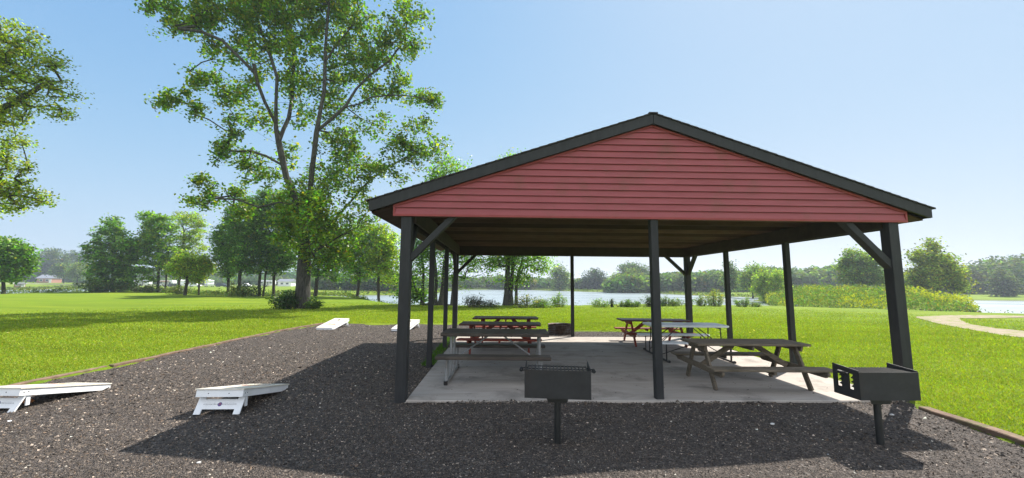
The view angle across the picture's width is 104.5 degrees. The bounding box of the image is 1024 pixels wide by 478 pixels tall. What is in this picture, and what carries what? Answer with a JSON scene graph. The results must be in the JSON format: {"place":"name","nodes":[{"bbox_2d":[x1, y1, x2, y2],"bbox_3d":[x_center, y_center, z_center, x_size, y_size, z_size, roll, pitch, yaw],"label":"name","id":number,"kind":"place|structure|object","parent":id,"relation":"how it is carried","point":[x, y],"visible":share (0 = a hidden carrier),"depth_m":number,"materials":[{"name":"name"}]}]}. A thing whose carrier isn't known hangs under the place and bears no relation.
{"place":"outdoors","nodes":[
{"label":"outdoors","id":0,"kind":"place"},
{"bbox_2d":[0,281,1023,446],"bbox_3d":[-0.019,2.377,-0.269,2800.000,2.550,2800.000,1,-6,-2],"label":"ground","id":1,"kind":"structure","parent":0,"point":[48,302],"depth_m":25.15,"materials":[{"name":"green plant"}]},
{"bbox_2d":[14,283,26,286],"bbox_3d":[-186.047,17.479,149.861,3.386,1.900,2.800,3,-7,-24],"label":"house","id":2,"kind":"structure","parent":1,"relation":"on","point":[21,284],"depth_m":149.22,"materials":[{"name":"brick"}]},
{"bbox_2d":[0,234,48,293],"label":"shade tree","id":3,"kind":"object","parent":1,"relation":"on","point":[15,255],"visible":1,"depth_m":46.32,"materials":[{"name":"green plant"}]},
{"bbox_2d":[0,15,94,221],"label":"maple tree","id":4,"kind":"object","parent":1,"relation":"on","point":[13,48],"visible":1,"depth_m":20.82,"materials":[{"name":"green plant"}]},
{"bbox_2d":[36,275,62,282],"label":"house","id":5,"kind":"structure","parent":1,"relation":"on","point":[45,279],"depth_m":232.43,"materials":[{"name":"brick"}]},
{"bbox_2d":[26,244,75,279],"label":"distant tree","id":6,"kind":"object","parent":1,"relation":"on","point":[53,255],"visible":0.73,"depth_m":257.38,"materials":[{"name":"green plant"}]},
{"bbox_2d":[44,260,76,283],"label":"distant tree","id":7,"kind":"object","parent":1,"relation":"on","point":[59,270],"visible":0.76,"depth_m":208.62,"materials":[{"name":"green plant"}]},
{"bbox_2d":[61,261,87,281],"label":"distant tree","id":8,"kind":"object","parent":1,"relation":"on","point":[74,271],"visible":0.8,"depth_m":188.70,"materials":[{"name":"green plant"}]},
{"bbox_2d":[61,250,91,263],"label":"distant tree","id":9,"kind":"object","parent":1,"relation":"on","point":[71,254],"visible":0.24,"depth_m":287.36,"materials":[{"name":"green plant"}]},
{"bbox_2d":[72,278,134,292],"bbox_3d":[-58.455,6.604,57.061,5.805,2.503,6.428,-2,-7,24],"label":"shrub","id":10,"kind":"object","parent":1,"relation":"on","point":[94,285],"visible":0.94,"depth_m":56.29,"materials":[{"name":"green plant"}]},
{"bbox_2d":[75,213,144,291],"bbox_3d":[-60.254,2.149,60.246,11.960,11.899,6.287,-1,-7,13],"label":"shade tree","id":11,"kind":"object","parent":1,"relation":"on","point":[113,263],"visible":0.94,"depth_m":59.04,"materials":[{"name":"green plant"}]},
{"bbox_2d":[125,282,164,292],"bbox_3d":[-53.861,7.133,58.240,4.948,1.717,3.961,1,-6,-2],"label":"shrub","id":12,"kind":"object","parent":1,"relation":"on","point":[147,288],"visible":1,"depth_m":57.70,"materials":[{"name":"green plant"}]},
{"bbox_2d":[137,280,152,285],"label":"camper trailer","id":13,"kind":"object","parent":1,"relation":"on","point":[142,283],"visible":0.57,"depth_m":188.91,"materials":[{"name":"white paint"}]},
{"bbox_2d":[123,210,189,292],"bbox_3d":[-53.353,1.922,59.955,11.065,12.695,6.379,1,-6,-2],"label":"shade tree","id":14,"kind":"object","parent":1,"relation":"on","point":[149,236],"visible":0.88,"depth_m":59.16,"materials":[{"name":"green plant"}]},
{"bbox_2d":[160,280,176,286],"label":"camper trailer","id":15,"kind":"object","parent":1,"relation":"on","point":[168,281],"visible":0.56,"depth_m":183.85,"materials":[{"name":"white paint"}]},
{"bbox_2d":[167,283,177,286],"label":"parked car","id":16,"kind":"object","parent":1,"relation":"on","point":[171,284],"visible":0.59,"depth_m":176.90,"materials":[{"name":"grey metal"}]},
{"bbox_2d":[160,284,190,294],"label":"shrub","id":17,"kind":"object","parent":1,"relation":"on","point":[175,289],"visible":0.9,"depth_m":49.81,"materials":[{"name":"green plant"}]},
{"bbox_2d":[0,285,369,300],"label":"bank growth","id":18,"kind":"object","parent":1,"relation":"on","point":[202,292],"visible":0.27,"depth_m":48.89,"materials":[{"name":"green plant"}]},
{"bbox_2d":[156,249,220,294],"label":"shade tree","id":19,"kind":"object","parent":1,"relation":"on","point":[187,265],"visible":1,"depth_m":46.42,"materials":[{"name":"green plant"}]},
{"bbox_2d":[169,211,210,288],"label":"shade tree","id":20,"kind":"object","parent":1,"relation":"on","point":[184,238],"visible":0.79,"depth_m":62.56,"materials":[{"name":"green plant"}]},
{"bbox_2d":[9,262,394,281],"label":"woods","id":21,"kind":"object","parent":1,"relation":"on","point":[291,275],"visible":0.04,"depth_m":264.92,"materials":[{"name":"green plant"}]},
{"bbox_2d":[184,264,219,294],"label":"shade tree","id":22,"kind":"object","parent":1,"relation":"on","point":[198,280],"visible":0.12,"depth_m":48.82,"materials":[{"name":"green plant"}]},
{"bbox_2d":[204,279,213,286],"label":"motorhome","id":23,"kind":"object","parent":1,"relation":"on","point":[210,282],"visible":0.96,"depth_m":173.83,"materials":[{"name":"white paint"}]},
{"bbox_2d":[215,283,226,286],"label":"parked car","id":24,"kind":"object","parent":1,"relation":"on","point":[220,284],"visible":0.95,"depth_m":174.99,"materials":[{"name":"grey metal"}]},
{"bbox_2d":[200,216,245,294],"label":"shade tree","id":25,"kind":"object","parent":1,"relation":"on","point":[220,241],"visible":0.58,"depth_m":47.24,"materials":[{"name":"green plant"}]},
{"bbox_2d":[225,281,236,296],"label":"shrub","id":26,"kind":"object","parent":1,"relation":"on","point":[231,290],"visible":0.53,"depth_m":46.00,"materials":[{"name":"green plant"}]},
{"bbox_2d":[71,272,412,290],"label":"woods","id":27,"kind":"object","parent":1,"relation":"on","point":[323,284],"visible":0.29,"depth_m":130.18,"materials":[{"name":"green plant"}]},
{"bbox_2d":[217,192,271,295],"bbox_3d":[-30.595,0.891,45.895,7.330,12.710,5.452,1,-6,-2],"label":"shade tree","id":28,"kind":"object","parent":1,"relation":"on","point":[239,250],"visible":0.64,"depth_m":45.19,"materials":[{"name":"green plant"}]},
{"bbox_2d":[232,281,265,296],"bbox_3d":[-30.083,5.755,45.278,3.607,2.207,2.890,1,-6,-2],"label":"shrub","id":29,"kind":"object","parent":1,"relation":"on","point":[246,286],"visible":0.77,"depth_m":44.90,"materials":[{"name":"green plant"}]},
{"bbox_2d":[243,186,291,295],"bbox_3d":[-28.044,0.400,45.724,7.530,13.191,5.304,1,-6,-2],"label":"shade tree","id":30,"kind":"object","parent":1,"relation":"on","point":[270,258],"visible":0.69,"depth_m":45.23,"materials":[{"name":"green plant"}]},
{"bbox_2d":[261,280,275,285],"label":"camper trailer","id":31,"kind":"object","parent":1,"relation":"on","point":[268,282],"visible":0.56,"depth_m":184.83,"materials":[{"name":"white paint"}]},
{"bbox_2d":[264,189,297,295],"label":"shade tree","id":32,"kind":"object","parent":1,"relation":"on","point":[293,259],"visible":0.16,"depth_m":46.54,"materials":[{"name":"green plant"}]},
{"bbox_2d":[265,289,301,309],"bbox_3d":[-14.143,3.742,24.441,2.228,1.310,1.743,-4,-8,32],"label":"shrub","id":33,"kind":"object","parent":1,"relation":"on","point":[286,300],"visible":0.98,"depth_m":24.23,"materials":[{"name":"green plant"}]},
{"bbox_2d":[276,279,295,285],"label":"house","id":34,"kind":"structure","parent":1,"relation":"on","point":[286,282],"depth_m":189.45,"materials":[{"name":"white paint"}]},
{"bbox_2d":[130,0,452,308],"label":"cottonwood tree","id":35,"kind":"object","parent":1,"relation":"on","point":[302,222],"visible":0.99,"depth_m":24.62,"materials":[{"name":"green plant"}]},
{"bbox_2d":[302,296,324,308],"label":"shrub","id":36,"kind":"object","parent":1,"relation":"on","point":[314,303],"visible":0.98,"depth_m":24.48,"materials":[{"name":"green plant"}]},
{"bbox_2d":[293,219,344,295],"bbox_3d":[-21.918,1.867,45.811,7.452,9.704,5.789,1,-6,-2],"label":"shade tree","id":37,"kind":"object","parent":1,"relation":"on","point":[316,274],"visible":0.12,"depth_m":45.67,"materials":[{"name":"green plant"}]},
{"bbox_2d":[336,221,377,298],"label":"shade tree","id":38,"kind":"object","parent":1,"relation":"on","point":[358,277],"visible":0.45,"depth_m":44.49,"materials":[{"name":"green plant"}]},
{"bbox_2d":[351,222,400,301],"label":"shade tree","id":39,"kind":"object","parent":1,"relation":"on","point":[382,251],"visible":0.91,"depth_m":43.44,"materials":[{"name":"green plant"}]},
{"bbox_2d":[0,285,759,296],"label":"bank growth","id":40,"kind":"object","parent":1,"relation":"on","point":[342,291],"visible":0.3,"depth_m":125.91,"materials":[{"name":"green plant"}]},
{"bbox_2d":[384,148,495,305],"bbox_3d":[-5.298,-0.520,30.026,8.811,12.409,5.675,1,-6,-2],"label":"shore tree","id":41,"kind":"object","parent":1,"relation":"on","point":[420,294],"visible":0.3,"depth_m":29.80,"materials":[{"name":"green plant"}]},
{"bbox_2d":[458,292,483,307],"bbox_3d":[-2.737,4.330,28.091,2.299,1.155,1.826,-2,-7,20],"label":"shrub","id":42,"kind":"object","parent":1,"relation":"on","point":[472,302],"visible":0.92,"depth_m":27.93,"materials":[{"name":"green plant"}]},
{"bbox_2d":[476,295,500,307],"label":"shrub","id":43,"kind":"object","parent":1,"relation":"on","point":[486,305],"visible":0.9,"depth_m":27.93,"materials":[{"name":"green plant"}]},
{"bbox_2d":[0,324,1023,477],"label":"gravel yard","id":44,"kind":"structure","parent":1,"relation":"on","point":[777,473],"depth_m":4.56,"materials":[{"name":"grey gravel"}]},
{"bbox_2d":[0,383,111,412],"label":"cornhole board","id":45,"kind":"object","parent":44,"relation":"on","point":[23,392],"visible":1,"depth_m":5.38,"materials":[{"name":"paint"}]},
{"bbox_2d":[5,366,107,385],"bbox_3d":[-8.007,2.368,6.080,0.118,0.145,3.502,0,-6,0],"label":"edging timber","id":46,"kind":"object","parent":44,"relation":"on","point":[52,377],"visible":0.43,"depth_m":6.92,"materials":[{"name":"brown wood"}]},
{"bbox_2d":[109,344,215,367],"bbox_3d":[-7.997,2.728,9.282,0.113,0.149,2.860,1,-6,-1],"label":"edging timber","id":47,"kind":"object","parent":44,"relation":"on","point":[114,365],"visible":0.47,"depth_m":8.80,"materials":[{"name":"brown wood"}]},
{"bbox_2d":[193,384,288,414],"bbox_3d":[-3.862,2.184,5.756,0.620,0.315,1.239,1,-6,-3],"label":"cornhole board","id":48,"kind":"object","parent":44,"relation":"on","point":[242,392],"visible":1,"depth_m":5.21,"materials":[{"name":"paint"}]},
{"bbox_2d":[214,330,278,344],"bbox_3d":[-8.073,3.056,12.193,0.126,0.150,3.000,1,-6,-2],"label":"edging timber","id":49,"kind":"object","parent":44,"relation":"on","point":[226,341],"visible":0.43,"depth_m":11.97,"materials":[{"name":"brown wood"}]},
{"bbox_2d":[279,323,323,330],"bbox_3d":[-7.966,3.380,15.054,0.116,0.151,2.776,0,-6,6],"label":"edging timber","id":50,"kind":"object","parent":44,"relation":"on","point":[301,326],"visible":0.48,"depth_m":14.97,"materials":[{"name":"brown wood"}]},
{"bbox_2d":[316,318,349,329],"bbox_3d":[-6.722,3.197,14.930,0.620,0.315,1.239,0,-6,6],"label":"cornhole board","id":51,"kind":"object","parent":44,"relation":"on","point":[334,323],"visible":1,"depth_m":14.82,"materials":[{"name":"paint"}]},
{"bbox_2d":[391,319,419,330],"bbox_3d":[-3.926,3.195,14.712,0.620,0.315,1.239,0,-7,8],"label":"cornhole board","id":52,"kind":"object","parent":44,"relation":"on","point":[414,322],"visible":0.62,"depth_m":14.82,"materials":[{"name":"paint"}]},
{"bbox_2d":[421,336,449,365],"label":"grass","id":53,"kind":"structure","parent":44,"relation":"on","point":[440,348],"depth_m":9.68,"materials":[{"name":"green plant"}]},
{"bbox_2d":[548,323,570,334],"bbox_3d":[1.707,3.143,13.874,0.922,0.330,0.922,1,-6,-2],"label":"fire ring","id":54,"kind":"object","parent":44,"relation":"on","point":[559,328],"visible":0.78,"depth_m":13.50,"materials":[{"name":"brown metal"}]},
{"bbox_2d":[918,406,1023,445],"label":"edging timber","id":55,"kind":"object","parent":44,"relation":"on","point":[995,431],"visible":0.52,"depth_m":4.80,"materials":[{"name":"beige wood"}]},
{"bbox_2d":[3,290,1021,312],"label":"bank growth","id":56,"kind":"object","parent":1,"relation":"on","point":[587,302],"visible":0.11,"depth_m":33.07,"materials":[{"name":"green plant"}]},
{"bbox_2d":[474,147,559,305],"bbox_3d":[0.202,-0.769,30.389,7.104,12.475,5.377,1,-6,-2],"label":"shore tree","id":57,"kind":"object","parent":1,"relation":"on","point":[509,263],"visible":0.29,"depth_m":30.29,"materials":[{"name":"green plant"}]},
{"bbox_2d":[509,294,542,307],"bbox_3d":[1.160,4.364,28.094,2.877,1.126,1.636,1,-6,-2],"label":"shrub","id":58,"kind":"object","parent":1,"relation":"on","point":[521,303],"visible":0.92,"depth_m":27.96,"materials":[{"name":"green plant"}]},
{"bbox_2d":[528,294,554,307],"bbox_3d":[1.971,4.453,28.289,2.543,1.012,2.024,-3,-7,31],"label":"shrub","id":59,"kind":"object","parent":1,"relation":"on","point":[545,302],"visible":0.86,"depth_m":28.04,"materials":[{"name":"green plant"}]},
{"bbox_2d":[519,360,595,443],"bbox_3d":[0.494,1.852,4.317,0.833,0.961,0.340,0,-6,5],"label":"park grill","id":60,"kind":"object","parent":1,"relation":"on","point":[557,387],"visible":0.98,"depth_m":4.19,"materials":[{"name":"black metal"}]},
{"bbox_2d":[543,262,574,290],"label":"shore tree","id":61,"kind":"object","parent":1,"relation":"on","point":[559,277],"visible":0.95,"depth_m":188.60,"materials":[{"name":"green plant"}]},
{"bbox_2d":[549,291,569,306],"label":"shrub","id":62,"kind":"object","parent":1,"relation":"on","point":[558,300],"visible":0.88,"depth_m":28.97,"materials":[{"name":"green plant"}]},
{"bbox_2d":[574,267,608,289],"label":"shore tree","id":63,"kind":"object","parent":1,"relation":"on","point":[597,278],"visible":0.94,"depth_m":203.38,"materials":[{"name":"green plant"}]},
{"bbox_2d":[590,298,615,306],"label":"shrub","id":64,"kind":"object","parent":1,"relation":"on","point":[598,303],"visible":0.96,"depth_m":29.91,"materials":[{"name":"green plant"}]},
{"bbox_2d":[606,270,625,279],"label":"shore tree","id":65,"kind":"object","parent":1,"relation":"on","point":[615,275],"visible":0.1,"depth_m":164.74,"materials":[{"name":"green plant"}]},
{"bbox_2d":[614,299,628,306],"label":"weed clump","id":66,"kind":"object","parent":1,"relation":"on","point":[621,304],"visible":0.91,"depth_m":30.24,"materials":[{"name":"green plant"}]},
{"bbox_2d":[623,299,633,306],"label":"shrub","id":67,"kind":"object","parent":1,"relation":"on","point":[629,304],"visible":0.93,"depth_m":30.12,"materials":[{"name":"green plant"}]},
{"bbox_2d":[619,267,643,276],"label":"shore tree","id":68,"kind":"object","parent":1,"relation":"on","point":[631,270],"visible":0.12,"depth_m":164.21,"materials":[{"name":"green plant"}]},
{"bbox_2d":[615,260,649,274],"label":"shore tree","id":69,"kind":"object","parent":1,"relation":"on","point":[632,265],"visible":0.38,"depth_m":198.57,"materials":[{"name":"green plant"}]},
{"bbox_2d":[631,299,640,306],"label":"shrub","id":70,"kind":"object","parent":1,"relation":"on","point":[636,303],"visible":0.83,"depth_m":30.20,"materials":[{"name":"green plant"}]},
{"bbox_2d":[640,294,650,306],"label":"shrub","id":71,"kind":"object","parent":1,"relation":"on","point":[647,302],"visible":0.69,"depth_m":30.45,"materials":[{"name":"green plant"}]},
{"bbox_2d":[414,264,883,292],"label":"woods","id":72,"kind":"object","parent":1,"relation":"on","point":[706,281],"visible":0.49,"depth_m":153.84,"materials":[{"name":"green plant"}]},
{"bbox_2d":[406,336,898,402],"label":"concrete slab","id":73,"kind":"structure","parent":1,"relation":"on","point":[473,380],"depth_m":7.07,"materials":[{"name":"grey concrete"}]},
{"bbox_2d":[435,328,550,385],"bbox_3d":[-0.308,2.093,7.265,1.920,0.800,1.540,0,-6,0],"label":"picnic table","id":74,"kind":"object","parent":73,"relation":"on","point":[538,357],"visible":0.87,"depth_m":7.01,"materials":[{"name":"wood"}]},
{"bbox_2d":[456,321,541,353],"bbox_3d":[-0.283,2.470,9.971,2.021,0.704,1.416,0,-6,1],"label":"picnic table","id":75,"kind":"object","parent":73,"relation":"on","point":[491,325],"visible":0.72,"depth_m":9.67,"materials":[{"name":"brown wood"}]},
{"bbox_2d":[473,316,537,342],"bbox_3d":[-0.173,2.597,11.263,1.843,0.744,1.480,0,-6,0],"label":"picnic table","id":76,"kind":"object","parent":73,"relation":"on","point":[512,318],"visible":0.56,"depth_m":11.25,"materials":[{"name":"brown wood"}]},
{"bbox_2d":[441,337,768,398],"bbox_3d":[2.092,2.727,9.209,7.179,0.014,6.795,1,-6,-2],"label":"debris","id":77,"kind":"object","parent":73,"relation":"on","point":[622,362],"visible":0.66,"depth_m":7.49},
{"bbox_2d":[365,112,935,402],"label":"picnic pavilion","id":78,"kind":"structure","parent":73,"relation":"on","point":[653,186],"depth_m":6.18,"materials":[{"name":"wood"}]},
{"bbox_2d":[614,318,695,347],"bbox_3d":[4.043,2.658,11.344,1.919,0.712,1.560,0,-6,2],"label":"picnic table","id":79,"kind":"object","parent":73,"relation":"on","point":[632,333],"visible":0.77,"depth_m":11.29,"materials":[{"name":"brown wood"}]},
{"bbox_2d":[637,322,735,363],"bbox_3d":[4.109,2.402,9.421,1.800,0.756,1.740,0,-6,1],"label":"folding picnic table","id":80,"kind":"object","parent":73,"relation":"on","point":[693,325],"visible":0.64,"depth_m":9.29,"materials":[{"name":"white plastic"}]},
{"bbox_2d":[671,338,832,390],"bbox_3d":[4.024,2.141,6.875,1.924,0.724,1.680,1,-6,-1],"label":"picnic table","id":81,"kind":"object","parent":73,"relation":"on","point":[762,354],"visible":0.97,"depth_m":6.69,"materials":[{"name":"brown wood"}]},
{"bbox_2d":[661,296,671,305],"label":"weed clump","id":82,"kind":"object","parent":1,"relation":"on","point":[665,301],"visible":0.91,"depth_m":30.95,"materials":[{"name":"green plant"}]},
{"bbox_2d":[668,297,684,305],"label":"shrub","id":83,"kind":"object","parent":1,"relation":"on","point":[673,303],"visible":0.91,"depth_m":30.85,"materials":[{"name":"green plant"}]},
{"bbox_2d":[694,293,707,305],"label":"weed clump","id":84,"kind":"object","parent":1,"relation":"on","point":[699,302],"visible":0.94,"depth_m":31.11,"materials":[{"name":"green plant"}]},
{"bbox_2d":[703,288,724,306],"bbox_3d":[16.106,4.640,31.508,1.948,1.501,1.247,1,-6,-2],"label":"weed clump","id":85,"kind":"object","parent":1,"relation":"on","point":[713,302],"visible":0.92,"depth_m":31.39,"materials":[{"name":"green plant"}]},
{"bbox_2d":[716,259,740,294],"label":"shore tree","id":86,"kind":"object","parent":1,"relation":"on","point":[733,281],"visible":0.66,"depth_m":107.28,"materials":[{"name":"green plant"}]},
{"bbox_2d":[733,297,749,306],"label":"weed clump","id":87,"kind":"object","parent":1,"relation":"on","point":[743,303],"visible":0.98,"depth_m":31.39,"materials":[{"name":"green plant"}]},
{"bbox_2d":[732,261,771,297],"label":"shore tree","id":88,"kind":"object","parent":1,"relation":"on","point":[746,278],"visible":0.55,"depth_m":99.00,"materials":[{"name":"green plant"}]},
{"bbox_2d":[747,300,765,306],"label":"shrub","id":89,"kind":"object","parent":1,"relation":"on","point":[753,304],"visible":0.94,"depth_m":31.45,"materials":[{"name":"green plant"}]},
{"bbox_2d":[748,266,792,299],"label":"willow tree","id":90,"kind":"object","parent":1,"relation":"on","point":[765,284],"visible":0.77,"depth_m":75.10,"materials":[{"name":"green plant"}]},
{"bbox_2d":[825,244,884,287],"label":"shore tree","id":91,"kind":"object","parent":1,"relation":"on","point":[867,269],"visible":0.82,"depth_m":72.94,"materials":[{"name":"green plant"}]},
{"bbox_2d":[758,282,980,311],"bbox_3d":[52.227,8.478,59.825,23.190,4.036,48.341,-3,-7,28],"label":"goldenrod","id":92,"kind":"object","parent":1,"relation":"on","point":[812,295],"visible":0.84,"depth_m":45.47,"materials":[{"name":"plant"}]},
{"bbox_2d":[832,362,920,445],"bbox_3d":[4.015,1.884,4.352,0.788,0.961,0.340,1,-6,-2],"label":"park grill","id":93,"kind":"object","parent":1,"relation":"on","point":[877,387],"visible":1,"depth_m":4.23,"materials":[{"name":"black metal"}]},
{"bbox_2d":[795,305,978,311],"bbox_3d":[45.125,8.284,45.405,27.324,1.275,10.969,1,-6,-2],"label":"rubble","id":94,"kind":"object","parent":1,"relation":"on","point":[928,310],"visible":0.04,"depth_m":41.99,"materials":[{"name":"stone"}]},
{"bbox_2d":[901,236,980,294],"bbox_3d":[66.233,5.140,62.006,12.776,11.514,7.105,3,-7,-21],"label":"shore tree","id":95,"kind":"object","parent":1,"relation":"on","point":[940,269],"visible":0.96,"depth_m":60.85,"materials":[{"name":"green plant"}]},
{"bbox_2d":[868,253,1023,293],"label":"woods","id":96,"kind":"object","parent":1,"relation":"on","point":[1015,264],"visible":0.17,"depth_m":138.19,"materials":[{"name":"green plant"}]},
{"bbox_2d":[977,267,1023,296],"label":"shore tree","id":97,"kind":"object","parent":1,"relation":"on","point":[1000,283],"visible":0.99,"depth_m":116.92,"materials":[{"name":"green plant"}]},
{"bbox_2d":[0,289,1023,313],"bbox_3d":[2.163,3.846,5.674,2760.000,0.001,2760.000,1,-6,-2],"label":"water","id":98,"kind":"structure","parent":0,"point":[582,298],"depth_m":91.57,"materials":[{"name":"grey liquid"}]},
{"bbox_2d":[0,0,1023,278],"label":"sky","id":99,"kind":"structure","parent":0,"point":[922,101],"materials":[{"name":"blue"}]},
{"bbox_2d":[917,315,1023,337],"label":"dirt path","id":100,"kind":"structure","parent":0,"point":[952,320],"depth_m":18.33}
]}

